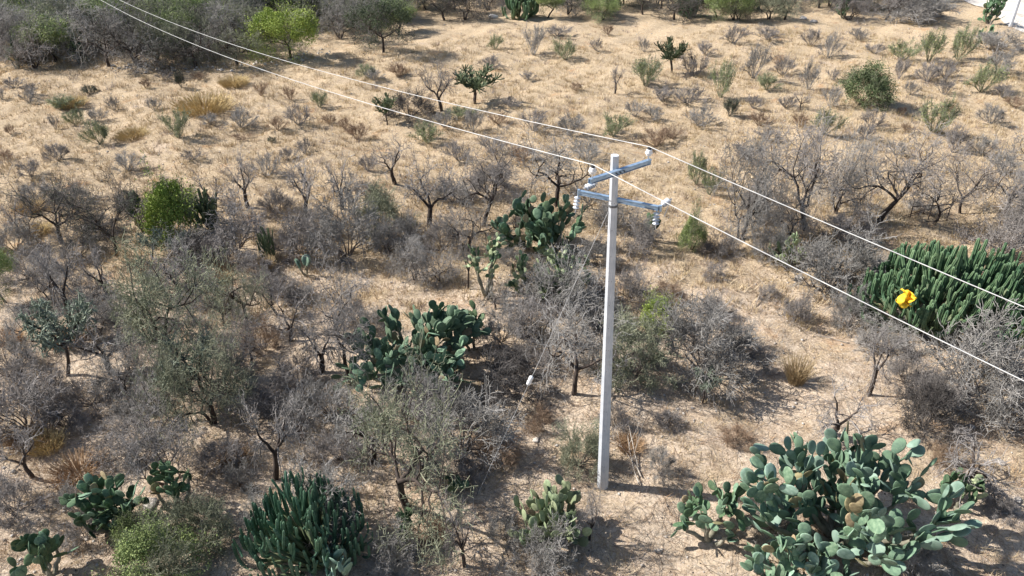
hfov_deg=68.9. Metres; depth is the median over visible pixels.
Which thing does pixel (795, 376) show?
grass tuft
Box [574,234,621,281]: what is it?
bush
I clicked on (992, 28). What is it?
prickly pear
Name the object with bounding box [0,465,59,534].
bush
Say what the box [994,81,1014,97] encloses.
shrub
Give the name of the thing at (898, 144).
shrub
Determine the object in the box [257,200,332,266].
bush
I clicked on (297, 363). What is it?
bush
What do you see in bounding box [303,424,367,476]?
bush
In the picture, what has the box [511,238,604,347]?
bush
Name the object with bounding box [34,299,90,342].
cholla cactus
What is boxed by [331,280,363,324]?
bush
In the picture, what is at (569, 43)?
shrub
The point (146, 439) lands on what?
dry shrub
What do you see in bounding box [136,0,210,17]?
green tree
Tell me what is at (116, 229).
bush
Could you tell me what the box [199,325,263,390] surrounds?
bush
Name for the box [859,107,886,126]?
shrub
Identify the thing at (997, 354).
bush
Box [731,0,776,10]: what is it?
bare tree
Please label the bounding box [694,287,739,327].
bush
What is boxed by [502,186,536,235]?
bare tree
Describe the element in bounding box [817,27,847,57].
shrub
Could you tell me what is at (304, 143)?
shrub
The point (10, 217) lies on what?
bare tree
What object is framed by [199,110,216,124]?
shrub
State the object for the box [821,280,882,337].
bush
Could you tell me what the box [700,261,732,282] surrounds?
bush
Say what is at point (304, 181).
bare tree
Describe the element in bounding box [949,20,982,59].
shrub
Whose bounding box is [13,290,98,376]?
cholla cactus
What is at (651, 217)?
prickly pear
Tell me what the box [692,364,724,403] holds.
cholla cactus
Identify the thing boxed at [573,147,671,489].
utility pole
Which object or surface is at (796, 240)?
prickly pear
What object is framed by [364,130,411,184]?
bare tree
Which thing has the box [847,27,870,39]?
shrub
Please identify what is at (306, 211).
bush
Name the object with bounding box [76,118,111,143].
shrub
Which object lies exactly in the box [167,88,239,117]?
grass tuft
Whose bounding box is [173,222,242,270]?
bush
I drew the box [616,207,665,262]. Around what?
bush
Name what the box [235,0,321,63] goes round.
green tree
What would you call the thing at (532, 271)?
bush
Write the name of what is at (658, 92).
shrub
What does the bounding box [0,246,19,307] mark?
green tree
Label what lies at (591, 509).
bare tree
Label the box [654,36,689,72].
tree cactus
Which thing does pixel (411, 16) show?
bare tree
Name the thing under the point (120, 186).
bush
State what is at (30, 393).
bush
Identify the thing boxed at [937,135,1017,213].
bare tree
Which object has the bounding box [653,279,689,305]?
bush
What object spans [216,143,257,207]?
bare tree
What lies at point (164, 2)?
bare tree
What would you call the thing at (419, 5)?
green tree
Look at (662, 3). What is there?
bare tree
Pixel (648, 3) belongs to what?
bare tree
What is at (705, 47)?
shrub
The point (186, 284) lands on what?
bush
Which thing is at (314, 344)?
dry shrub
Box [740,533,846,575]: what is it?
prickly pear
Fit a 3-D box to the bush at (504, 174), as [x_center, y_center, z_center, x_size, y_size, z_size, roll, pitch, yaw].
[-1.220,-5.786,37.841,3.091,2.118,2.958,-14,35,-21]
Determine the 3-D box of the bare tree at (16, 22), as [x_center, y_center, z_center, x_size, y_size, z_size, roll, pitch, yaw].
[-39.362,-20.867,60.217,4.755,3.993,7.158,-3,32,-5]
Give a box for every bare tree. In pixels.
[0,0,17,23]
[0,0,28,59]
[0,0,53,68]
[0,4,43,59]
[0,12,61,70]
[0,13,23,60]
[0,155,103,248]
[0,198,27,227]
[0,282,62,347]
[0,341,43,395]
[0,416,43,481]
[5,0,91,49]
[11,252,73,305]
[22,0,90,52]
[27,234,88,323]
[34,0,121,53]
[35,0,101,65]
[48,159,145,258]
[50,315,137,374]
[54,0,125,47]
[56,0,140,67]
[65,277,130,346]
[68,0,129,58]
[69,242,116,295]
[73,0,150,21]
[77,326,153,407]
[81,0,163,63]
[89,0,132,50]
[95,217,229,381]
[104,0,177,54]
[109,0,142,43]
[112,13,160,76]
[112,303,261,468]
[119,200,151,232]
[131,6,191,66]
[135,0,185,42]
[137,0,213,45]
[138,12,231,77]
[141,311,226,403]
[146,238,195,294]
[148,8,204,65]
[156,221,215,272]
[167,15,239,68]
[170,0,217,48]
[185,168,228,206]
[187,0,255,58]
[192,273,249,325]
[193,13,268,68]
[196,240,274,333]
[200,0,264,44]
[200,2,230,42]
[202,0,265,41]
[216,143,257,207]
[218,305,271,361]
[221,0,272,50]
[234,390,309,480]
[237,260,282,314]
[261,283,312,341]
[273,144,324,217]
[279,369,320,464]
[281,0,337,30]
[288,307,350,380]
[295,242,375,385]
[311,0,385,39]
[313,0,360,33]
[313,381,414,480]
[321,150,358,214]
[335,317,481,575]
[342,0,388,27]
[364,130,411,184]
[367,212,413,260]
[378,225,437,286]
[384,0,422,25]
[390,349,471,431]
[397,150,469,227]
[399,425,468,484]
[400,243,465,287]
[415,0,471,20]
[415,58,458,111]
[431,0,495,20]
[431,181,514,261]
[435,485,480,571]
[436,122,527,226]
[456,218,482,289]
[470,0,506,13]
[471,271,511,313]
[500,108,612,206]
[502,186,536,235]
[516,263,638,402]
[553,0,588,17]
[582,483,606,540]
[611,64,624,92]
[631,0,658,14]
[643,0,681,15]
[645,281,718,360]
[653,0,708,24]
[700,113,793,253]
[727,0,764,21]
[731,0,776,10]
[742,0,790,20]
[750,101,847,231]
[754,175,824,239]
[770,0,804,21]
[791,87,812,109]
[804,371,889,444]
[807,0,844,12]
[807,0,858,6]
[807,121,891,233]
[826,0,883,25]
[829,119,976,223]
[864,317,909,398]
[880,0,916,20]
[881,0,947,21]
[901,163,986,224]
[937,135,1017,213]
[971,123,1023,228]
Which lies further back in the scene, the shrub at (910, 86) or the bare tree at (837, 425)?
the shrub at (910, 86)
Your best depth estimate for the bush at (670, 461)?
21.36 m
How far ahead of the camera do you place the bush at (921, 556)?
18.17 m
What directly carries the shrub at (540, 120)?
on the ground at (628, 22)
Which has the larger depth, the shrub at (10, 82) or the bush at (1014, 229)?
the shrub at (10, 82)
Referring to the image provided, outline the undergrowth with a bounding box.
[0,176,1023,575]
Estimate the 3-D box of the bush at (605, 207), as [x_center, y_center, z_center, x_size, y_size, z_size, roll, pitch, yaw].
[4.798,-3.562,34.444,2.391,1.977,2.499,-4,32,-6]
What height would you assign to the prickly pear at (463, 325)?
2.524 m
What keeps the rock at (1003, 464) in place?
on the ground at (628, 22)
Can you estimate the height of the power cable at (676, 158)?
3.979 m
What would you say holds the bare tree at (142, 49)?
on the ground at (628, 22)
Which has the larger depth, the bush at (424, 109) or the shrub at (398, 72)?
the shrub at (398, 72)
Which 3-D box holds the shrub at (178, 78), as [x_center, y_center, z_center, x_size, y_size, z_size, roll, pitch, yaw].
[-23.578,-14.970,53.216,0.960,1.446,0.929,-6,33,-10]
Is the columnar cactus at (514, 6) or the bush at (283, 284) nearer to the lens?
the bush at (283, 284)
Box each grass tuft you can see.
[0,326,24,346]
[0,420,60,455]
[9,194,45,215]
[19,219,55,239]
[21,426,69,457]
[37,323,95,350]
[38,443,108,491]
[52,93,90,109]
[113,125,150,141]
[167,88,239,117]
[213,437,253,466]
[214,269,233,284]
[216,73,250,88]
[254,253,275,270]
[614,430,646,454]
[779,349,820,386]
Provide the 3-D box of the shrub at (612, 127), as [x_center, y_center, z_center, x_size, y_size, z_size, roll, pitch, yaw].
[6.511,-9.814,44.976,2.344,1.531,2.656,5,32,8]
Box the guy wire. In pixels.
[476,211,608,495]
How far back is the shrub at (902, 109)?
48.22 m
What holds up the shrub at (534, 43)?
on the ground at (628, 22)
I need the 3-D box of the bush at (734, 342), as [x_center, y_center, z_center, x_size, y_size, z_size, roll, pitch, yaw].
[7.064,1.310,24.801,4.420,4.360,4.393,-13,34,-19]
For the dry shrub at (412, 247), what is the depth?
30.36 m
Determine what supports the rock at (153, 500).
on the ground at (628, 22)
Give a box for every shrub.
[0,88,6,99]
[0,149,12,158]
[2,76,24,90]
[3,123,15,134]
[13,87,36,101]
[13,156,41,177]
[18,81,37,93]
[39,143,73,161]
[45,93,84,108]
[46,114,59,129]
[60,105,84,124]
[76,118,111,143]
[81,84,99,94]
[85,105,109,121]
[103,93,119,110]
[109,146,146,173]
[137,76,151,88]
[144,97,162,109]
[153,70,171,79]
[155,104,191,137]
[173,70,187,87]
[179,147,207,160]
[190,70,207,79]
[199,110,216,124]
[218,102,259,130]
[231,132,254,140]
[243,148,281,175]
[251,81,266,95]
[265,114,288,130]
[267,136,278,141]
[278,83,296,99]
[278,146,299,159]
[282,100,315,124]
[293,132,314,152]
[309,89,327,107]
[320,113,335,123]
[335,115,347,127]
[342,120,369,139]
[354,63,377,77]
[357,151,378,171]
[365,69,385,79]
[385,62,405,76]
[390,64,410,75]
[405,118,445,143]
[431,106,458,126]
[439,140,475,160]
[443,104,479,118]
[462,106,484,131]
[473,132,501,151]
[475,54,502,67]
[486,32,503,48]
[488,111,510,123]
[497,93,521,106]
[507,143,533,161]
[518,106,550,130]
[519,70,536,79]
[520,21,549,54]
[543,24,575,35]
[548,35,575,59]
[556,110,586,138]
[565,136,600,160]
[569,82,581,90]
[589,36,602,49]
[601,24,613,34]
[603,109,639,136]
[624,98,647,116]
[632,52,664,85]
[637,36,649,51]
[639,123,672,146]
[643,103,664,120]
[653,86,674,100]
[663,125,687,138]
[671,82,708,103]
[681,49,712,76]
[682,103,720,126]
[685,146,708,183]
[697,38,716,54]
[700,165,726,195]
[707,56,737,97]
[718,21,752,42]
[722,95,740,115]
[731,138,770,159]
[739,40,778,77]
[744,94,765,108]
[747,108,774,126]
[751,23,785,39]
[751,125,786,140]
[757,71,783,90]
[767,52,797,74]
[768,52,785,63]
[775,94,799,108]
[792,109,808,126]
[797,55,821,89]
[798,23,823,45]
[809,105,849,133]
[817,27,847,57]
[820,84,843,107]
[825,67,840,79]
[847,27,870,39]
[856,120,875,139]
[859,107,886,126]
[860,42,887,53]
[884,136,908,154]
[886,38,925,59]
[893,55,914,77]
[897,107,907,114]
[901,122,917,132]
[902,79,924,94]
[910,61,942,81]
[912,92,965,131]
[920,27,948,61]
[930,58,959,78]
[934,74,956,94]
[942,98,958,110]
[945,121,974,152]
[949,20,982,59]
[961,57,1015,91]
[963,133,1002,155]
[971,102,1006,123]
[985,45,1019,72]
[987,151,1023,175]
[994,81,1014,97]
[1000,94,1023,107]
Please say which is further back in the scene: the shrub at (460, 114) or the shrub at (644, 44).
the shrub at (644, 44)
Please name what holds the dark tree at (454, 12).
on the ground at (628, 22)
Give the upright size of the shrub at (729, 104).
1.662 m
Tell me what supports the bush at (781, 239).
on the ground at (628, 22)
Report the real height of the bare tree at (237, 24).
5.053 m
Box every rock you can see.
[143,497,157,510]
[488,14,498,18]
[996,458,1005,465]
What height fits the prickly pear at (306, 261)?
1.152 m
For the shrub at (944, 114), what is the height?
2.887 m
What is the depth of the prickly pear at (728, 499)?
19.34 m
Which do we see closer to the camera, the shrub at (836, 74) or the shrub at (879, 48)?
the shrub at (836, 74)
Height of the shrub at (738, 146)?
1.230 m
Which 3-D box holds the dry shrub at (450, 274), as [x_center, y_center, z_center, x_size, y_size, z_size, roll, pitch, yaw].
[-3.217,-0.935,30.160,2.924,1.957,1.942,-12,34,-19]
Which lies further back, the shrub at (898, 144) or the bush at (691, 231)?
the shrub at (898, 144)
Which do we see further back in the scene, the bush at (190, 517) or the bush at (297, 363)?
the bush at (297, 363)
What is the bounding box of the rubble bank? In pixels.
[103,48,330,73]
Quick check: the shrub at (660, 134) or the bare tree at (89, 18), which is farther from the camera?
the bare tree at (89, 18)
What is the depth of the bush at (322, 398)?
23.44 m
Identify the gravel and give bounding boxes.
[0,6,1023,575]
[3,62,1023,574]
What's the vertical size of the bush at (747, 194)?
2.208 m
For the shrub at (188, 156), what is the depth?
41.29 m
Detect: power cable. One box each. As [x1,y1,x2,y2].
[101,0,1023,380]
[120,0,1023,306]
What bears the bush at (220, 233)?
on the ground at (628, 22)
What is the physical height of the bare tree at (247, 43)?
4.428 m
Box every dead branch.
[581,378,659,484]
[818,335,853,343]
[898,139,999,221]
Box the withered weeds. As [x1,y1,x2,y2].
[0,21,1023,333]
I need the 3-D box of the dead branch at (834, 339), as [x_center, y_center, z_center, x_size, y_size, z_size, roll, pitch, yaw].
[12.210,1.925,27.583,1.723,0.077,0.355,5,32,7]
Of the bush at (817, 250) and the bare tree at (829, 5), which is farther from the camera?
the bare tree at (829, 5)
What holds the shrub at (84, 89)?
on the ground at (628, 22)
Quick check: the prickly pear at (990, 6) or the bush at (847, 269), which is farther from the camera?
the prickly pear at (990, 6)
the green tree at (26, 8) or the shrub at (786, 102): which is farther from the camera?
the green tree at (26, 8)
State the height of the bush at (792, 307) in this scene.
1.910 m
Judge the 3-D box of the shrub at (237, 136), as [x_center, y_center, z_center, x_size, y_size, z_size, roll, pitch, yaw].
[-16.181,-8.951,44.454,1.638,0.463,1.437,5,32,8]
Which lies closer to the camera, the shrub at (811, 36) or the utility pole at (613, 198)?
the utility pole at (613, 198)
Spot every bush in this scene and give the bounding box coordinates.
[0,215,46,259]
[0,240,65,291]
[0,327,41,384]
[0,352,67,449]
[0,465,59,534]
[14,174,66,206]
[17,361,78,413]
[37,400,93,445]
[44,473,82,519]
[45,224,107,264]
[50,370,121,419]
[50,497,109,556]
[57,268,120,305]
[60,179,102,208]
[72,208,129,240]
[80,412,167,475]
[85,498,222,575]
[92,279,157,344]
[95,366,178,443]
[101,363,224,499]
[106,181,149,215]
[107,492,169,546]
[130,258,182,292]
[132,150,202,255]
[149,173,188,193]
[151,325,218,393]
[153,254,219,307]
[160,489,236,575]
[161,302,219,349]
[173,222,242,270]
[184,184,267,265]
[188,430,248,478]
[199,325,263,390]
[219,353,306,429]
[221,457,259,493]
[226,246,284,287]
[226,481,267,538]
[233,312,283,355]
[256,183,301,223]
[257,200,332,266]
[261,267,305,305]
[266,351,321,400]
[278,449,368,555]
[279,271,316,307]
[286,367,360,432]
[292,167,386,269]
[295,200,338,242]
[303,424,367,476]
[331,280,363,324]
[348,176,384,202]
[351,375,410,427]
[353,174,423,245]
[355,302,389,334]
[359,513,423,575]
[380,85,440,128]
[386,205,423,250]
[399,372,528,476]
[416,513,450,550]
[420,210,467,260]
[424,171,474,207]
[448,447,489,489]
[465,158,522,200]
[465,337,565,419]
[471,432,525,471]
[473,289,528,353]
[485,512,527,553]
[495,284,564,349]
[496,237,532,268]
[497,509,582,575]
[504,244,590,300]
[505,252,553,296]
[508,323,560,378]
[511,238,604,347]
[514,400,554,434]
[548,412,610,482]
[569,267,618,303]
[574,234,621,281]
[578,332,633,378]
[581,286,635,332]
[592,192,637,235]
[593,301,689,395]
[594,400,630,435]
[614,259,651,310]
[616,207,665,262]
[619,332,671,373]
[639,286,682,339]
[643,286,779,411]
[644,440,680,487]
[648,408,687,433]
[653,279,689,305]
[674,198,708,252]
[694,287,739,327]
[695,221,743,263]
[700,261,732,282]
[713,317,765,359]
[717,424,760,452]
[738,175,787,225]
[743,216,794,265]
[746,501,806,544]
[758,282,783,304]
[769,203,900,304]
[775,280,819,325]
[810,199,880,248]
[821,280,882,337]
[834,54,899,111]
[842,242,889,287]
[851,308,923,376]
[858,0,966,25]
[880,341,944,398]
[886,311,929,342]
[889,359,971,447]
[898,532,958,575]
[903,359,972,419]
[904,192,944,216]
[915,295,1023,446]
[926,437,965,474]
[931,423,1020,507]
[946,165,1023,257]
[964,368,1023,442]
[966,21,1023,54]
[980,485,1021,526]
[995,321,1023,349]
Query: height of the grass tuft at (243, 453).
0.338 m
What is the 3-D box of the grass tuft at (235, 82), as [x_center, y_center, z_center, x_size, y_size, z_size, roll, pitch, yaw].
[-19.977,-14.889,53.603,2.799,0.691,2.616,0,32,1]
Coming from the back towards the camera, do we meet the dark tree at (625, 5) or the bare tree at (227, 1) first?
the dark tree at (625, 5)
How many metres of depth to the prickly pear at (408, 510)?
19.36 m
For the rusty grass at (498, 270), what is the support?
on the ground at (628, 22)
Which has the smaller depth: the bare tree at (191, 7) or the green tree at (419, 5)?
the bare tree at (191, 7)
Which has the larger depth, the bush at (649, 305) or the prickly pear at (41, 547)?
the bush at (649, 305)
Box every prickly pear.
[3,40,19,68]
[7,529,78,575]
[58,471,148,537]
[66,34,83,61]
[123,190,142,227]
[147,459,191,513]
[294,254,309,276]
[322,543,352,575]
[331,300,490,395]
[396,507,416,544]
[443,473,468,496]
[464,232,506,300]
[466,300,484,350]
[490,190,587,253]
[507,474,591,556]
[643,212,660,239]
[670,479,745,546]
[736,421,981,575]
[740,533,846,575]
[768,231,805,266]
[836,0,849,18]
[939,467,987,509]
[977,0,1007,24]
[978,24,997,43]
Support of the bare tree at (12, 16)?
on the ground at (628, 22)
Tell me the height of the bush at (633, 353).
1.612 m
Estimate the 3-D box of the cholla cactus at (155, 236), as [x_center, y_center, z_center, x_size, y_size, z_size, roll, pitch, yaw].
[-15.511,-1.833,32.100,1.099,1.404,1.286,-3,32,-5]
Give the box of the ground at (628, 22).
[0,0,1023,575]
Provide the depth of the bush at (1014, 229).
32.29 m
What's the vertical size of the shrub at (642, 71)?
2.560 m
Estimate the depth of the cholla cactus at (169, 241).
32.09 m
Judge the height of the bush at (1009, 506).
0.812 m
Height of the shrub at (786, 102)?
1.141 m
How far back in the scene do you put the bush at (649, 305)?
27.74 m
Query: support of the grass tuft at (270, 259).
on the ground at (628, 22)
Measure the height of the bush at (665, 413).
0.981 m
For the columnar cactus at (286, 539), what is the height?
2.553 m
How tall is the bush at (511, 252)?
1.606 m
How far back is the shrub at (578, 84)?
52.02 m
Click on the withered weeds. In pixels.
(418, 305)
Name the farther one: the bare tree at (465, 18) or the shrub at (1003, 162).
the bare tree at (465, 18)
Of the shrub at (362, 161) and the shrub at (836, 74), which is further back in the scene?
the shrub at (836, 74)
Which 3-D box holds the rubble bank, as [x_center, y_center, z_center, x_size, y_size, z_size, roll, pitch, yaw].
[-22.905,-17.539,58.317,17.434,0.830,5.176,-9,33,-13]
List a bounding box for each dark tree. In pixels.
[232,0,290,26]
[261,0,320,28]
[308,0,345,20]
[341,0,416,57]
[431,0,477,15]
[568,0,601,13]
[617,0,635,11]
[674,0,709,16]
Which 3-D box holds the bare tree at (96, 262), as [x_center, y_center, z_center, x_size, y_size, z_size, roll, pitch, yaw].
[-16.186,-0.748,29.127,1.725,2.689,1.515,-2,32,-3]
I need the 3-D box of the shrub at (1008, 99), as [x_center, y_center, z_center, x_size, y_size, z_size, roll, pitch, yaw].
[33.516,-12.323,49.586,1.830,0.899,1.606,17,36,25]
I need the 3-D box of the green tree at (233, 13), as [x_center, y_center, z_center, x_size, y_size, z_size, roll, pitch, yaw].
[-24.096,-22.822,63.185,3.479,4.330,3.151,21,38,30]
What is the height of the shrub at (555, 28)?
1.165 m
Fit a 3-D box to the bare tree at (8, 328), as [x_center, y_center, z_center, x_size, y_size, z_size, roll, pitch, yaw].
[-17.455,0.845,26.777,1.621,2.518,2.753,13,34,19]
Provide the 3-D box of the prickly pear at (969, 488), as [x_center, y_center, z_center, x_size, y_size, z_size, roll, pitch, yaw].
[12.279,5.574,20.481,1.094,1.495,0.976,0,32,0]
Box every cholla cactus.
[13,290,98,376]
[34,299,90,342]
[135,226,165,257]
[162,229,191,258]
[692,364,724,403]
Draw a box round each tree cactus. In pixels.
[371,92,397,124]
[453,63,504,104]
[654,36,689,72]
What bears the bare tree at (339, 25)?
on the ground at (628, 22)
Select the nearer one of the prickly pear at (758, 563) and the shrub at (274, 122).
the prickly pear at (758, 563)
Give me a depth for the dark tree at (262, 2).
65.77 m
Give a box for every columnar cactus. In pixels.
[192,187,219,230]
[232,467,372,575]
[256,226,275,261]
[501,0,538,20]
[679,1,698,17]
[846,238,1023,353]
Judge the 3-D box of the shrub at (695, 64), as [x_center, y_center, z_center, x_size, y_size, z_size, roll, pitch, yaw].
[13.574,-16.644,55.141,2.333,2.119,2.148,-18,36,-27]
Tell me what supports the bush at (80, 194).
on the ground at (628, 22)
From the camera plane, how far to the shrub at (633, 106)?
47.48 m
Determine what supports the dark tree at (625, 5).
on the ground at (628, 22)
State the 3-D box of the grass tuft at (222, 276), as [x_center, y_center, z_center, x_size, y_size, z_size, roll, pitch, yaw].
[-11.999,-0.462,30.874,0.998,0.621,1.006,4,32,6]
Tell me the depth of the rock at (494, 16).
71.80 m
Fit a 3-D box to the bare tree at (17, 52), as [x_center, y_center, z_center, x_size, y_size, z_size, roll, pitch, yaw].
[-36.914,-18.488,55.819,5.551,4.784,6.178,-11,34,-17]
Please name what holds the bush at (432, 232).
on the ground at (628, 22)
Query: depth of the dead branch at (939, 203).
35.75 m
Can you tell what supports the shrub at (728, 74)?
on the ground at (628, 22)
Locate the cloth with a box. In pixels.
[895,289,916,308]
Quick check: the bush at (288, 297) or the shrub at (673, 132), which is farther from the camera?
the shrub at (673, 132)
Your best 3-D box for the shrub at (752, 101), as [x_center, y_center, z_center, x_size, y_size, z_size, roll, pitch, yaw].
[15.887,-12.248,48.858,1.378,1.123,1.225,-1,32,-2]
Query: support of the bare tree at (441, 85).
on the ground at (628, 22)
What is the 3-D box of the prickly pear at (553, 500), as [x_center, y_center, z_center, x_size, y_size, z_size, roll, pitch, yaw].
[0.975,6.025,19.519,2.242,1.917,1.958,-18,36,-27]
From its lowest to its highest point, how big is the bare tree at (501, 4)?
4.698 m
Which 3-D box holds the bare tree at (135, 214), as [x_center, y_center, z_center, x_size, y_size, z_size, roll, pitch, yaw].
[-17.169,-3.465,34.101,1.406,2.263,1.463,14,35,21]
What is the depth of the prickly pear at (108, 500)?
19.39 m
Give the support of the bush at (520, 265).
on the ground at (628, 22)
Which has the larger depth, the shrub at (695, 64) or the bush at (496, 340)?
the shrub at (695, 64)
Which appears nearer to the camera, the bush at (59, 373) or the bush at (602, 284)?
the bush at (59, 373)
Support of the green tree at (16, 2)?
on the ground at (628, 22)
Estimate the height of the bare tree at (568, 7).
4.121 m
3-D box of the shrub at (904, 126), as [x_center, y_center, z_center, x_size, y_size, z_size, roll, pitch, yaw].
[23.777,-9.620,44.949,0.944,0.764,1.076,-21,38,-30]
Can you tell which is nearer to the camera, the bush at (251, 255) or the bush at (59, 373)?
the bush at (59, 373)
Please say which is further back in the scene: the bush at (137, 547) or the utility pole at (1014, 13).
the utility pole at (1014, 13)
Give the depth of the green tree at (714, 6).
69.88 m
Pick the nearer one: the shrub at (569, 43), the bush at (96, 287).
the bush at (96, 287)
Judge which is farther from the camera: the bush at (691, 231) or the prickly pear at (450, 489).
the bush at (691, 231)
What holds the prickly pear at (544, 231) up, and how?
on the ground at (628, 22)
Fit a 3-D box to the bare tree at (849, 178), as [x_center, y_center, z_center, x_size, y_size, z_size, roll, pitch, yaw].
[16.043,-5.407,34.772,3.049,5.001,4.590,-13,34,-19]
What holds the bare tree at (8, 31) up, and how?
on the ground at (628, 22)
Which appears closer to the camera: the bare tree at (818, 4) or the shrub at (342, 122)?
the shrub at (342, 122)
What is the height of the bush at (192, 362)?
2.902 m
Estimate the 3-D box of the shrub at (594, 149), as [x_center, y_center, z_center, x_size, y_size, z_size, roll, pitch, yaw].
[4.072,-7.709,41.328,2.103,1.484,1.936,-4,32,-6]
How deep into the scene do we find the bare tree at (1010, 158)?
34.93 m
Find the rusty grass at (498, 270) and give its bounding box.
[0,8,1016,571]
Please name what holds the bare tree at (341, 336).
on the ground at (628, 22)
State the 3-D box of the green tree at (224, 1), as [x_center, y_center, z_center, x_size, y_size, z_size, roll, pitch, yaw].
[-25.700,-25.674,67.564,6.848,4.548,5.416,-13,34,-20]
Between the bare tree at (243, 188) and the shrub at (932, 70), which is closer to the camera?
the bare tree at (243, 188)
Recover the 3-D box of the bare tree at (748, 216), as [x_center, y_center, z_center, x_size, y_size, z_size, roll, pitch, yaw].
[10.729,-4.447,32.044,4.202,6.152,3.695,-10,33,-16]
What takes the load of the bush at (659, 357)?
on the ground at (628, 22)
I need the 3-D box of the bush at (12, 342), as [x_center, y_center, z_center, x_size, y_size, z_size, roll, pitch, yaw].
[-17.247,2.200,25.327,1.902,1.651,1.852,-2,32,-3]
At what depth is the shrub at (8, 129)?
45.55 m
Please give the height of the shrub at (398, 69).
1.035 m
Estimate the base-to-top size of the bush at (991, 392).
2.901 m
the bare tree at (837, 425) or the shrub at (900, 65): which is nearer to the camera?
the bare tree at (837, 425)
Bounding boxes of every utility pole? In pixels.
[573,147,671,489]
[1009,0,1020,26]
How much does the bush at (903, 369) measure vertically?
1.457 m
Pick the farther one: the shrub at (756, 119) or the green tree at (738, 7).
the green tree at (738, 7)
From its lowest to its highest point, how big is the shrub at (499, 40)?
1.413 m
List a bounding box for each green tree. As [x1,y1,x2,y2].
[0,0,37,17]
[0,0,38,7]
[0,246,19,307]
[6,10,100,61]
[11,0,57,19]
[55,0,125,46]
[103,1,149,27]
[121,0,207,53]
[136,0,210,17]
[196,0,261,31]
[216,3,247,39]
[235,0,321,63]
[381,0,416,34]
[408,0,430,9]
[531,0,565,17]
[580,0,625,23]
[698,0,733,21]
[707,0,758,22]
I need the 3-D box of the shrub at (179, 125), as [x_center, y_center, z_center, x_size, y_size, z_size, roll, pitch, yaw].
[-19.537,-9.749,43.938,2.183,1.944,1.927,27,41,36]
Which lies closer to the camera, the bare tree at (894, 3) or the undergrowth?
the undergrowth
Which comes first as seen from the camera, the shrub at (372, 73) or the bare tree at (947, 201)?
the bare tree at (947, 201)
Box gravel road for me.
[964,0,1023,30]
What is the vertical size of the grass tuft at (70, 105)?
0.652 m
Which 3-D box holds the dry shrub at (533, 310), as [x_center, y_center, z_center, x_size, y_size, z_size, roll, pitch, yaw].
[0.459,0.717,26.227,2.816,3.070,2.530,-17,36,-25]
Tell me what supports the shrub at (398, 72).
on the ground at (628, 22)
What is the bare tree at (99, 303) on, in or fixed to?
on the ground at (628, 22)
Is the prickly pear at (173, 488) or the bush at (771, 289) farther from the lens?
the bush at (771, 289)
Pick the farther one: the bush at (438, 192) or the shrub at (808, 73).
the shrub at (808, 73)
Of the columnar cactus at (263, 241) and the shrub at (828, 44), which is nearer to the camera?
the columnar cactus at (263, 241)
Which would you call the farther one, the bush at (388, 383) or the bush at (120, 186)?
the bush at (120, 186)
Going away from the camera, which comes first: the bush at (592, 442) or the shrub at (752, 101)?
the bush at (592, 442)
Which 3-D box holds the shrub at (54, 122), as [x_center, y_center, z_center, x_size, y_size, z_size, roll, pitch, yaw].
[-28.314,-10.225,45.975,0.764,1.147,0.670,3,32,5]
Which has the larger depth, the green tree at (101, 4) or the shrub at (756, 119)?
the green tree at (101, 4)
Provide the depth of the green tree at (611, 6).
70.31 m
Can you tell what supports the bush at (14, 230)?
on the ground at (628, 22)
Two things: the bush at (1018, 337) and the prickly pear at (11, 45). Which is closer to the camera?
the bush at (1018, 337)
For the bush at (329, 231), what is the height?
3.872 m
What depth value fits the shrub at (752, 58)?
54.10 m
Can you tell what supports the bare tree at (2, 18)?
on the ground at (628, 22)
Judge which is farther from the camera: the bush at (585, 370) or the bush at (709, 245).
the bush at (709, 245)
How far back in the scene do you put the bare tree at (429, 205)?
33.69 m
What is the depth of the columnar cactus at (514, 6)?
71.13 m
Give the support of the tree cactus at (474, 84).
on the ground at (628, 22)
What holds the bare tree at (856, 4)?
on the ground at (628, 22)
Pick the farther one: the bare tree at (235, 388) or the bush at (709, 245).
the bush at (709, 245)
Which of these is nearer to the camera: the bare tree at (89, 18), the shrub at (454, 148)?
the shrub at (454, 148)
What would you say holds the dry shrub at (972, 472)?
on the ground at (628, 22)
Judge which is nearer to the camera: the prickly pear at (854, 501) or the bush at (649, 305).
the prickly pear at (854, 501)

